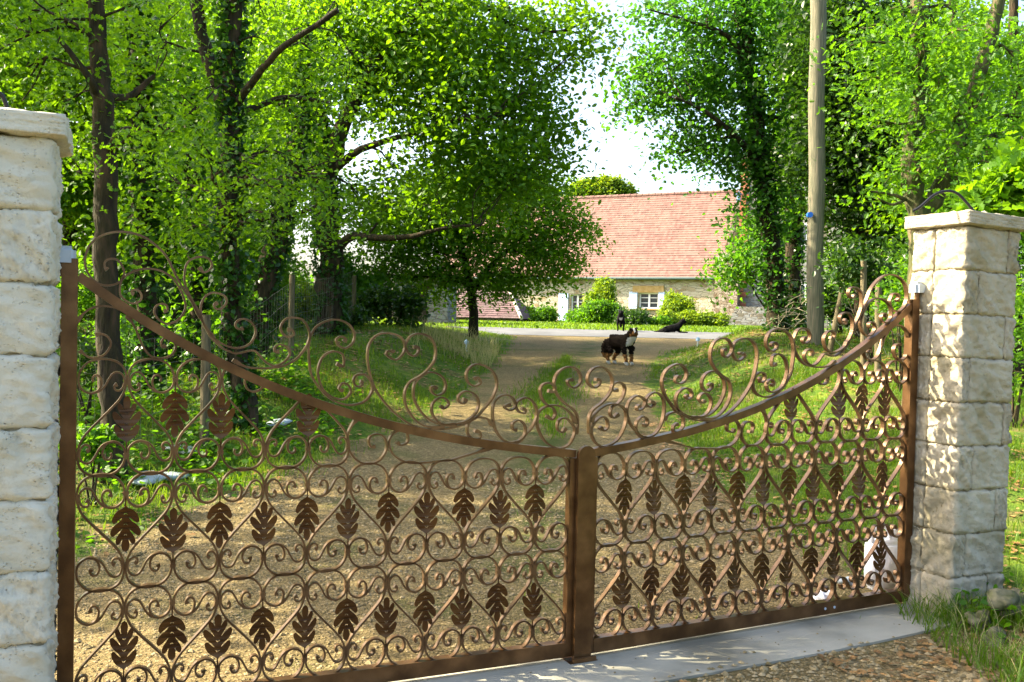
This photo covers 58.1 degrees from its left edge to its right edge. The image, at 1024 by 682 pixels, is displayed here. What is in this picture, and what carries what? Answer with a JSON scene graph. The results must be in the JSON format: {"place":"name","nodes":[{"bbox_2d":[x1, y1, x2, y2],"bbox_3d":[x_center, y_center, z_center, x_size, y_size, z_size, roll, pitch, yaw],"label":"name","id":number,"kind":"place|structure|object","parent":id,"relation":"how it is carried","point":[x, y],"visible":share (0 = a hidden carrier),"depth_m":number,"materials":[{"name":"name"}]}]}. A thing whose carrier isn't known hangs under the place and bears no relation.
{"place":"outdoors","nodes":[
{"label":"outdoors","id":0,"kind":"place"},
{"bbox_2d":[57,351,481,561],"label":"grass","id":1,"kind":"structure","parent":0,"point":[329,381],"depth_m":9.85,"materials":[{"name":"green plant"}]},
{"bbox_2d":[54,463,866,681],"bbox_3d":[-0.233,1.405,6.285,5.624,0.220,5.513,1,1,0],"label":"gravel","id":2,"kind":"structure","parent":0,"point":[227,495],"depth_m":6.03,"materials":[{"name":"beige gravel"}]},
{"bbox_2d":[2,0,1023,323],"label":"sky","id":3,"kind":"structure","parent":0,"point":[620,152],"materials":[{"name":"white"}]},
{"bbox_2d":[54,320,1023,681],"bbox_3d":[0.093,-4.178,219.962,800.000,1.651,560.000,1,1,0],"label":"ground","id":4,"kind":"structure","parent":0,"point":[526,358],"depth_m":7.24,"materials":[{"name":"brown soil"}]},
{"bbox_2d":[0,107,73,681],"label":"stone pillar","id":5,"kind":"structure","parent":4,"relation":"on","point":[35,147],"depth_m":3.19,"materials":[{"name":"white stone"}]},
{"bbox_2d":[0,91,9,107],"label":"cable loop","id":6,"kind":"object","parent":5,"relation":"on","point":[4,100],"visible":0.57,"depth_m":3.26,"materials":[{"name":"black plastic"}]},
{"bbox_2d":[59,246,75,275],"bbox_3d":[-1.742,-0.308,3.548,0.116,0.118,0.075,1,1,-23],"label":"hinge bracket","id":7,"kind":"object","parent":5,"relation":"attached to","point":[67,254],"visible":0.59,"depth_m":3.53,"materials":[{"name":"grey metal"}]},
{"bbox_2d":[57,231,582,681],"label":"gate leaf","id":8,"kind":"object","parent":7,"relation":"attached to","point":[455,661],"visible":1,"depth_m":3.94,"materials":[{"name":"brown metal"}]},
{"bbox_2d":[0,0,92,228],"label":"tree","id":9,"kind":"object","parent":4,"relation":"on","point":[3,25],"visible":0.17,"depth_m":15.52,"materials":[{"name":"green plant"}]},
{"bbox_2d":[0,8,92,318],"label":"tree","id":10,"kind":"object","parent":4,"relation":"on","point":[10,90],"visible":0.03,"depth_m":20.63,"materials":[{"name":"green plant"}]},
{"bbox_2d":[0,0,173,324],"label":"tree","id":11,"kind":"object","parent":4,"relation":"on","point":[68,220],"visible":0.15,"depth_m":17.08,"materials":[{"name":"green plant"}]},
{"bbox_2d":[55,323,132,425],"bbox_3d":[-4.341,0.382,9.489,0.889,1.142,0.832,1,1,0],"label":"bramble","id":12,"kind":"object","parent":4,"relation":"on","point":[90,350],"visible":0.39,"depth_m":9.41,"materials":[{"name":"green plant"}]},
{"bbox_2d":[58,416,130,506],"bbox_3d":[-3.308,0.972,7.207,0.517,0.752,0.474,0,2,-42],"label":"bramble","id":13,"kind":"object","parent":4,"relation":"on","point":[104,434],"visible":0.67,"depth_m":7.18,"materials":[{"name":"green plant"}]},
{"bbox_2d":[56,249,133,352],"bbox_3d":[-6.168,-0.474,12.964,1.836,1.733,1.334,2,2,34],"label":"bramble","id":14,"kind":"object","parent":4,"relation":"on","point":[85,292],"visible":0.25,"depth_m":12.88,"materials":[{"name":"green plant"}]},
{"bbox_2d":[32,2,205,317],"bbox_3d":[-10.345,-4.531,23.950,5.362,11.856,6.719,1,1,-20],"label":"tree","id":15,"kind":"object","parent":4,"relation":"on","point":[120,117],"depth_m":23.51,"materials":[{"name":"green plant"}]},
{"bbox_2d":[77,314,168,364],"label":"bramble","id":16,"kind":"object","parent":4,"relation":"on","point":[127,336],"visible":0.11,"depth_m":12.28,"materials":[{"name":"green plant"}]},
{"bbox_2d":[0,0,254,484],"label":"oak tree","id":17,"kind":"object","parent":4,"relation":"on","point":[104,145],"visible":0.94,"depth_m":7.90,"materials":[{"name":"green plant"}]},
{"bbox_2d":[8,0,279,397],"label":"ivy clad tree","id":18,"kind":"object","parent":4,"relation":"on","point":[145,284],"visible":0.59,"depth_m":10.86,"materials":[{"name":"green plant"}]},
{"bbox_2d":[128,470,188,485],"bbox_3d":[-3.173,1.216,8.126,0.403,0.149,0.587,2,1,21],"label":"rock","id":19,"kind":"object","parent":4,"relation":"on","point":[152,480],"visible":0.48,"depth_m":7.99,"materials":[{"name":"grey stone"}]},
{"bbox_2d":[62,0,269,329],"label":"tree","id":20,"kind":"object","parent":4,"relation":"on","point":[172,196],"visible":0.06,"depth_m":18.03,"materials":[{"name":"green plant"}]},
{"bbox_2d":[124,262,218,331],"bbox_3d":[-6.043,-0.709,16.104,2.080,1.403,1.769,2,1,17],"label":"bramble","id":21,"kind":"object","parent":4,"relation":"on","point":[173,293],"visible":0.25,"depth_m":15.83,"materials":[{"name":"green plant"}]},
{"bbox_2d":[77,9,286,381],"bbox_3d":[-4.151,-1.818,11.767,2.748,5.404,2.584,2,2,43],"label":"ivy clad tree","id":22,"kind":"object","parent":4,"relation":"on","point":[190,318],"visible":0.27,"depth_m":11.88,"materials":[{"name":"green plant"}]},
{"bbox_2d":[165,445,201,455],"bbox_3d":[-3.219,1.080,9.083,0.434,0.131,0.485,1,1,4],"label":"rock","id":23,"kind":"object","parent":4,"relation":"on","point":[183,452],"visible":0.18,"depth_m":8.90,"materials":[{"name":"grey stone"}]},
{"bbox_2d":[158,318,218,365],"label":"bramble","id":24,"kind":"object","parent":4,"relation":"on","point":[175,357],"visible":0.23,"depth_m":12.76,"materials":[{"name":"green plant"}]},
{"bbox_2d":[58,339,362,557],"bbox_3d":[-3.769,0.643,8.765,3.617,1.556,7.618,1,1,0],"label":"ground cover","id":25,"kind":"object","parent":4,"relation":"on","point":[191,431],"visible":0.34,"depth_m":9.67,"materials":[{"name":"green plant"}]},
{"bbox_2d":[77,271,355,474],"bbox_3d":[-3.245,-0.007,12.973,0.986,2.623,12.112,1,1,4],"label":"wire fence","id":26,"kind":"object","parent":4,"relation":"on","point":[204,401],"visible":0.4,"depth_m":9.22,"materials":[{"name":"grey metal"}]},
{"bbox_2d":[122,1,315,318],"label":"tree","id":27,"kind":"object","parent":4,"relation":"on","point":[249,268],"visible":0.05,"depth_m":22.18,"materials":[{"name":"green plant"}]},
{"bbox_2d":[211,310,273,347],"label":"bramble","id":28,"kind":"object","parent":4,"relation":"on","point":[216,326],"visible":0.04,"depth_m":14.85,"materials":[{"name":"green plant"}]},
{"bbox_2d":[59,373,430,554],"bbox_3d":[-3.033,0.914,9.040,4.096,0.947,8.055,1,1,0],"label":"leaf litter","id":29,"kind":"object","parent":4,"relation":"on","point":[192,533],"visible":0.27,"depth_m":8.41,"materials":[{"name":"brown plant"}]},
{"bbox_2d":[109,0,416,434],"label":"oak tree","id":30,"kind":"object","parent":4,"relation":"on","point":[230,193],"visible":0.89,"depth_m":9.84,"materials":[{"name":"green plant"}]},
{"bbox_2d":[264,418,291,426],"bbox_3d":[-2.665,0.919,10.392,0.351,0.088,0.479,2,1,17],"label":"rock","id":31,"kind":"object","parent":4,"relation":"on","point":[288,421],"visible":0.44,"depth_m":10.30,"materials":[{"name":"grey stone"}]},
{"bbox_2d":[210,5,349,322],"bbox_3d":[-7.533,-5.410,27.072,5.909,12.864,7.339,1,1,0],"label":"tree","id":32,"kind":"object","parent":4,"relation":"on","point":[262,227],"depth_m":26.54,"materials":[{"name":"green plant"}]},
{"bbox_2d":[179,0,387,357],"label":"ivy clad tree","id":33,"kind":"object","parent":4,"relation":"on","point":[267,286],"visible":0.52,"depth_m":13.83,"materials":[{"name":"green plant"}]},
{"bbox_2d":[269,287,310,330],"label":"bramble","id":34,"kind":"object","parent":4,"relation":"on","point":[277,314],"visible":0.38,"depth_m":18.03,"materials":[{"name":"green plant"}]},
{"bbox_2d":[284,280,317,321],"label":"shrub","id":35,"kind":"object","parent":4,"relation":"on","point":[306,304],"visible":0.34,"depth_m":25.54,"materials":[{"name":"green plant"}]},
{"bbox_2d":[288,271,313,313],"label":"tree","id":36,"kind":"object","parent":4,"relation":"on","point":[311,276],"visible":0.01,"depth_m":47.82,"materials":[{"name":"green plant"}]},
{"bbox_2d":[307,243,398,321],"bbox_3d":[-3.917,-1.379,23.010,2.220,2.191,2.074,1,1,0],"label":"shrub","id":37,"kind":"object","parent":4,"relation":"on","point":[365,279],"visible":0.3,"depth_m":22.82,"materials":[{"name":"green plant"}]},
{"bbox_2d":[344,300,378,329],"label":"shrub","id":38,"kind":"object","parent":4,"relation":"on","point":[361,315],"visible":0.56,"depth_m":18.88,"materials":[{"name":"green plant"}]},
{"bbox_2d":[348,280,436,330],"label":"shrub","id":39,"kind":"object","parent":4,"relation":"on","point":[403,304],"visible":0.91,"depth_m":20.83,"materials":[{"name":"green plant"}]},
{"bbox_2d":[389,274,456,323],"bbox_3d":[-3.529,-1.500,36.967,2.700,2.230,2.500,1,1,6],"label":"stone hut","id":40,"kind":"object","parent":4,"relation":"on","point":[445,313],"visible":0.08,"depth_m":35.93,"materials":[{"name":"grey stone"}]},
{"bbox_2d":[412,288,427,321],"bbox_3d":[-3.629,-1.270,36.228,0.680,1.700,0.050,1,1,6],"label":"door","id":41,"kind":"structure","parent":40,"relation":"in","point":[424,312],"depth_m":36.19,"materials":[{"name":"grey wood"}]},
{"bbox_2d":[243,0,641,336],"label":"oak tree","id":42,"kind":"object","parent":4,"relation":"on","point":[440,31],"visible":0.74,"depth_m":16.34,"materials":[{"name":"green plant"}]},
{"bbox_2d":[405,312,502,366],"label":"dry grass","id":43,"kind":"structure","parent":4,"relation":"on","point":[486,346],"depth_m":19.40,"materials":[{"name":"plant"}]},
{"bbox_2d":[308,132,615,338],"bbox_3d":[-1.278,-2.745,23.922,7.960,5.770,3.973,1,1,0],"label":"crown tree","id":44,"kind":"object","parent":4,"relation":"on","point":[443,272],"visible":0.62,"depth_m":23.54,"materials":[{"name":"green plant"}]},
{"bbox_2d":[456,289,531,321],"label":"tiled shed","id":45,"kind":"structure","parent":4,"relation":"on","point":[491,313],"depth_m":44.48,"materials":[{"name":"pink tile"}]},
{"bbox_2d":[526,304,560,322],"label":"flowering shrub","id":46,"kind":"object","parent":4,"relation":"on","point":[541,314],"visible":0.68,"depth_m":45.40,"materials":[{"name":"green plant"}]},
{"bbox_2d":[559,301,603,323],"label":"flowering shrub","id":47,"kind":"object","parent":4,"relation":"on","point":[573,317],"visible":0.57,"depth_m":43.64,"materials":[{"name":"green plant"}]},
{"bbox_2d":[446,189,741,320],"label":"farmhouse","id":48,"kind":"object","parent":4,"relation":"on","point":[657,247],"visible":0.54,"depth_m":57.51,"materials":[{"name":"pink tile"}]},
{"bbox_2d":[568,294,582,318],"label":"glazed door","id":49,"kind":"structure","parent":48,"relation":"in","point":[577,301],"depth_m":58.22,"materials":[{"name":"white paint"}]},
{"bbox_2d":[635,293,659,309],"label":"window","id":50,"kind":"structure","parent":48,"relation":"in","point":[647,300],"depth_m":56.03,"materials":[{"name":"white paint"}]},
{"bbox_2d":[559,173,639,196],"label":"tree","id":51,"kind":"object","parent":4,"relation":"on","point":[614,185],"visible":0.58,"depth_m":76.89,"materials":[{"name":"green plant"}]},
{"bbox_2d":[579,273,620,307],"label":"tall garden shrub","id":52,"kind":"object","parent":4,"relation":"on","point":[606,289],"visible":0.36,"depth_m":44.40,"materials":[{"name":"green plant"}]},
{"bbox_2d":[578,296,624,323],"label":"shrub","id":53,"kind":"object","parent":4,"relation":"on","point":[601,309],"visible":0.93,"depth_m":42.88,"materials":[{"name":"green plant"}]},
{"bbox_2d":[601,327,637,365],"bbox_3d":[2.208,0.093,18.616,0.365,0.780,1.184,0,2,-34],"label":"dog","id":54,"kind":"object","parent":4,"relation":"on","point":[618,344],"visible":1,"depth_m":18.49},
{"bbox_2d":[611,305,653,325],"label":"shrub","id":55,"kind":"object","parent":4,"relation":"on","point":[635,316],"visible":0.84,"depth_m":40.60,"materials":[{"name":"green plant"}]},
{"bbox_2d":[256,323,1020,415],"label":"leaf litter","id":56,"kind":"object","parent":4,"relation":"on","point":[498,351],"visible":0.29,"depth_m":15.66,"materials":[{"name":"brown plant"}]},
{"bbox_2d":[641,314,672,325],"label":"hedge","id":57,"kind":"object","parent":4,"relation":"on","point":[660,319],"visible":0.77,"depth_m":40.69,"materials":[{"name":"green plant"}]},
{"bbox_2d":[657,288,698,313],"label":"shrub","id":58,"kind":"object","parent":4,"relation":"on","point":[676,302],"visible":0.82,"depth_m":45.38,"materials":[{"name":"green plant"}]},
{"bbox_2d":[393,604,965,681],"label":"concrete sill","id":59,"kind":"structure","parent":4,"relation":"on","point":[662,661],"depth_m":4.63,"materials":[{"name":"grey concrete"}]},
{"bbox_2d":[562,655,597,664],"bbox_3d":[0.321,1.538,4.496,0.150,0.032,0.135,1,1,-25],"label":"gate stop","id":60,"kind":"object","parent":59,"relation":"on","point":[570,660],"visible":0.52,"depth_m":4.44,"materials":[{"name":"brown metal"}]},
{"bbox_2d":[530,624,932,678],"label":"gravel","id":61,"kind":"structure","parent":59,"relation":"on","point":[730,658],"depth_m":4.61,"materials":[{"name":"beige gravel"}]},
{"bbox_2d":[512,467,860,620],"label":"grass","id":62,"kind":"structure","parent":4,"relation":"on","point":[650,538],"depth_m":7.06,"materials":[{"name":"green plant"}]},
{"bbox_2d":[655,305,734,326],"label":"hedge","id":63,"kind":"object","parent":4,"relation":"on","point":[691,317],"visible":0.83,"depth_m":41.68,"materials":[{"name":"green plant"}]},
{"bbox_2d":[560,0,832,331],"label":"ivy clad tree","id":64,"kind":"object","parent":4,"relation":"on","point":[753,141],"visible":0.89,"depth_m":18.67,"materials":[{"name":"green plant"}]},
{"bbox_2d":[684,214,805,321],"bbox_3d":[6.133,-1.656,23.898,3.122,3.377,2.513,1,1,0],"label":"slender tree","id":65,"kind":"object","parent":4,"relation":"on","point":[750,274],"visible":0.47,"depth_m":23.87,"materials":[{"name":"green plant"}]},
{"bbox_2d":[729,307,765,325],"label":"stone steps","id":66,"kind":"structure","parent":4,"relation":"on","point":[744,315],"depth_m":51.15,"materials":[{"name":"beige stone"}]},
{"bbox_2d":[708,286,832,335],"bbox_3d":[5.012,-0.450,17.387,2.672,1.328,1.228,1,1,-10],"label":"dead brush","id":67,"kind":"object","parent":4,"relation":"on","point":[783,314],"visible":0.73,"depth_m":17.50,"materials":[{"name":"beige"}]},
{"bbox_2d":[728,0,829,329],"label":"ivy clad tree","id":68,"kind":"object","parent":4,"relation":"on","point":[795,241],"visible":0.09,"depth_m":20.80,"materials":[{"name":"green plant"}]},
{"bbox_2d":[712,147,905,328],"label":"tower house","id":69,"kind":"structure","parent":4,"relation":"on","point":[750,300],"depth_m":52.83,"materials":[{"name":"beige stone"}]},
{"bbox_2d":[801,284,805,297],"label":"window","id":70,"kind":"structure","parent":69,"relation":"in","point":[803,292],"depth_m":51.48,"materials":[{"name":"white paint"}]},
{"bbox_2d":[802,223,806,244],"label":"window","id":71,"kind":"structure","parent":69,"relation":"in","point":[804,231],"depth_m":51.40,"materials":[{"name":"white paint"}]},
{"bbox_2d":[806,0,826,344],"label":"utility pole","id":72,"kind":"object","parent":4,"relation":"on","point":[816,193],"visible":0.8,"depth_m":14.84,"materials":[{"name":"brown wood"}]},
{"bbox_2d":[813,590,829,599],"bbox_3d":[1.865,1.541,5.546,0.102,0.110,0.122,1,1,7],"label":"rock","id":73,"kind":"object","parent":4,"relation":"on","point":[821,595],"visible":0.33,"depth_m":5.52,"materials":[{"name":"white stone"}]},
{"bbox_2d":[623,377,1023,589],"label":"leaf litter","id":74,"kind":"object","parent":4,"relation":"on","point":[894,486],"visible":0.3,"depth_m":8.19,"materials":[{"name":"brown plant"}]},
{"bbox_2d":[790,278,874,335],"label":"shrub","id":75,"kind":"object","parent":4,"relation":"on","point":[829,310],"visible":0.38,"depth_m":17.97,"materials":[{"name":"green plant"}]},
{"bbox_2d":[655,358,1023,586],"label":"grass","id":76,"kind":"structure","parent":4,"relation":"on","point":[761,426],"depth_m":9.54,"materials":[{"name":"green plant"}]},
{"bbox_2d":[655,622,1023,681],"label":"gravel","id":77,"kind":"structure","parent":4,"relation":"on","point":[763,669],"depth_m":4.48,"materials":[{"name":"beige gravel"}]},
{"bbox_2d":[782,259,901,383],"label":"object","id":78,"kind":"object","parent":4,"relation":"on","point":[863,288],"visible":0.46,"depth_m":12.45,"materials":[{"name":"brown wood"}]},
{"bbox_2d":[837,576,852,584],"bbox_3d":[2.120,1.529,5.833,0.132,0.078,0.098,2,1,14],"label":"rock","id":79,"kind":"object","parent":4,"relation":"on","point":[840,581],"visible":0.28,"depth_m":5.82,"materials":[{"name":"white stone"}]},
{"bbox_2d":[735,0,974,338],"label":"evergreen tree","id":80,"kind":"object","parent":4,"relation":"on","point":[842,173],"visible":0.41,"depth_m":16.54,"materials":[{"name":"green plant"}]},
{"bbox_2d":[802,229,908,331],"bbox_3d":[10.825,-4.601,27.230,5.528,10.633,5.074,3,2,44],"label":"tree","id":81,"kind":"object","parent":4,"relation":"on","point":[827,268],"depth_m":27.11,"materials":[{"name":"green plant"}]},
{"bbox_2d":[808,225,908,366],"bbox_3d":[4.963,-0.627,13.059,1.564,2.029,1.666,1,1,0],"label":"shrub","id":82,"kind":"object","parent":4,"relation":"on","point":[849,268],"visible":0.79,"depth_m":12.84,"materials":[{"name":"green plant"}]},
{"bbox_2d":[864,526,897,590],"bbox_3d":[2.316,1.344,5.752,0.214,0.411,0.150,1,1,-20],"label":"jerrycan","id":83,"kind":"object","parent":4,"relation":"on","point":[891,542],"visible":0.48,"depth_m":5.70,"materials":[{"name":"white plastic"}]},
{"bbox_2d":[864,256,907,390],"bbox_3d":[4.665,-0.197,10.921,1.023,1.708,0.939,1,1,0],"label":"shrub","id":84,"kind":"object","parent":4,"relation":"on","point":[899,290],"visible":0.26,"depth_m":10.92,"materials":[{"name":"green plant"}]},
{"bbox_2d":[785,0,1023,460],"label":"twin stem oak","id":85,"kind":"object","parent":4,"relation":"on","point":[955,135],"visible":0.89,"depth_m":8.11,"materials":[{"name":"green plant"}]},
{"bbox_2d":[828,0,1007,330],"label":"tree","id":86,"kind":"object","parent":4,"relation":"on","point":[872,315],"depth_m":23.67,"materials":[{"name":"green plant"}]},
{"bbox_2d":[835,0,1023,352],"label":"tree","id":87,"kind":"object","parent":4,"relation":"on","point":[893,215],"visible":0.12,"depth_m":14.62,"materials":[{"name":"green plant"}]},
{"bbox_2d":[888,0,1023,370],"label":"tree","id":88,"kind":"object","parent":4,"relation":"on","point":[1012,12],"visible":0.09,"depth_m":12.79,"materials":[{"name":"green plant"}]},
{"bbox_2d":[902,209,1023,616],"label":"stone pillar","id":89,"kind":"structure","parent":4,"relation":"on","point":[966,268],"depth_m":5.34,"materials":[{"name":"stone"}]},
{"bbox_2d":[909,282,925,298],"bbox_3d":[2.423,-0.292,5.486,0.116,0.118,0.075,1,1,-27],"label":"hinge bracket","id":90,"kind":"object","parent":89,"relation":"attached to","point":[917,288],"visible":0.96,"depth_m":5.45,"materials":[{"name":"grey metal"}]},
{"bbox_2d":[572,274,919,658],"bbox_3d":[1.345,0.579,4.966,2.330,1.958,0.075,1,1,-27],"label":"gate leaf","id":91,"kind":"object","parent":90,"relation":"attached to","point":[587,640],"visible":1,"depth_m":4.98,"materials":[{"name":"brown metal"}]},
{"bbox_2d":[913,190,974,211],"bbox_3d":[2.488,-0.797,5.280,0.435,0.142,0.026,1,1,-14],"label":"cable loop","id":92,"kind":"object","parent":89,"relation":"on","point":[945,191],"visible":0.79,"depth_m":5.27,"materials":[{"name":"black plastic"}]},
{"bbox_2d":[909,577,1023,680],"bbox_3d":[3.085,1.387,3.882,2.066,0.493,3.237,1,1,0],"label":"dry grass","id":93,"kind":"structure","parent":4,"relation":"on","point":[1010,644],"depth_m":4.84,"materials":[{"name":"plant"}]},
{"bbox_2d":[964,609,991,631],"bbox_3d":[2.524,1.512,4.985,0.132,0.125,0.164,2,1,21],"label":"rock","id":94,"kind":"object","parent":4,"relation":"on","point":[977,614],"visible":0.76,"depth_m":4.95,"materials":[{"name":"stone"}]},
{"bbox_2d":[937,572,1023,638],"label":"ground cover","id":95,"kind":"object","parent":4,"relation":"on","point":[992,612],"visible":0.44,"depth_m":4.99,"materials":[{"name":"green plant"}]},
{"bbox_2d":[939,122,1023,244],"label":"maple sapling","id":96,"kind":"object","parent":4,"relation":"on","point":[999,188],"visible":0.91,"depth_m":5.76,"materials":[{"name":"green plant"}]},
{"bbox_2d":[980,626,1006,647],"bbox_3d":[2.530,1.563,4.824,0.159,0.127,0.142,1,1,-14],"label":"rock","id":97,"kind":"object","parent":4,"relation":"on","point":[994,629],"visible":0.5,"depth_m":4.81,"materials":[{"name":"stone"}]},
{"bbox_2d":[987,588,1019,610],"bbox_3d":[2.649,1.395,4.977,0.164,0.109,0.152,2,1,26],"label":"rock","id":98,"kind":"object","parent":4,"relation":"on","point":[1000,598],"visible":0.89,"depth_m":4.95,"materials":[{"name":"stone"}]},
{"bbox_2d":[990,39,1023,283],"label":"tree","id":99,"kind":"object","parent":4,"relation":"on","point":[1022,255],"visible":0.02,"depth_m":16.79,"materials":[{"name":"green plant"}]},
{"bbox_2d":[999,588,1023,620],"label":"rock","id":100,"kind":"object","parent":4,"relation":"on","point":[1021,594],"visible":0.35,"depth_m":4.97,"materials":[{"name":"stone"}]},
{"bbox_2d":[1011,262,1023,427],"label":"shrub","id":101,"kind":"object","parent":4,"relation":"on","point":[1019,306],"visible":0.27,"depth_m":9.50,"materials":[{"name":"green plant"}]},
{"bbox_2d":[60,321,1023,403],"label":"grass","id":102,"kind":"structure","parent":0,"point":[503,342],"depth_m":16.44,"materials":[{"name":"green plant"}]},
{"bbox_2d":[498,354,598,439],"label":"grass","id":103,"kind":"structure","parent":0,"point":[563,374],"depth_m":14.12,"materials":[{"name":"green plant"}]},
{"bbox_2d":[452,326,730,338],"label":"courtyard road","id":104,"kind":"structure","parent":0,"point":[588,332],"depth_m":29.66,"materials":[{"name":"grey gravel"}]},
{"bbox_2d":[616,310,624,330],"bbox_3d":[3.696,-0.689,31.313,0.309,0.707,1.048,1,1,7],"label":"dog","id":105,"kind":"object","parent":104,"relation":"on","point":[620,321],"visible":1,"depth_m":31.05},
{"bbox_2d":[654,318,687,332],"bbox_3d":[5.339,-0.536,30.974,1.131,0.514,0.323,1,1,8],"label":"dog","id":106,"kind":"object","parent":104,"relation":"on","point":[676,327],"visible":0.94,"depth_m":30.88},
{"bbox_2d":[368,317,830,332],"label":"grass","id":107,"kind":"structure","parent":0,"point":[580,325],"depth_m":35.79,"materials":[{"name":"green plant"}]},
{"bbox_2d":[878,584,1023,681],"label":"grass","id":108,"kind":"structure","parent":0,"point":[1000,656],"depth_m":4.84,"materials":[{"name":"green plant"}]}
]}

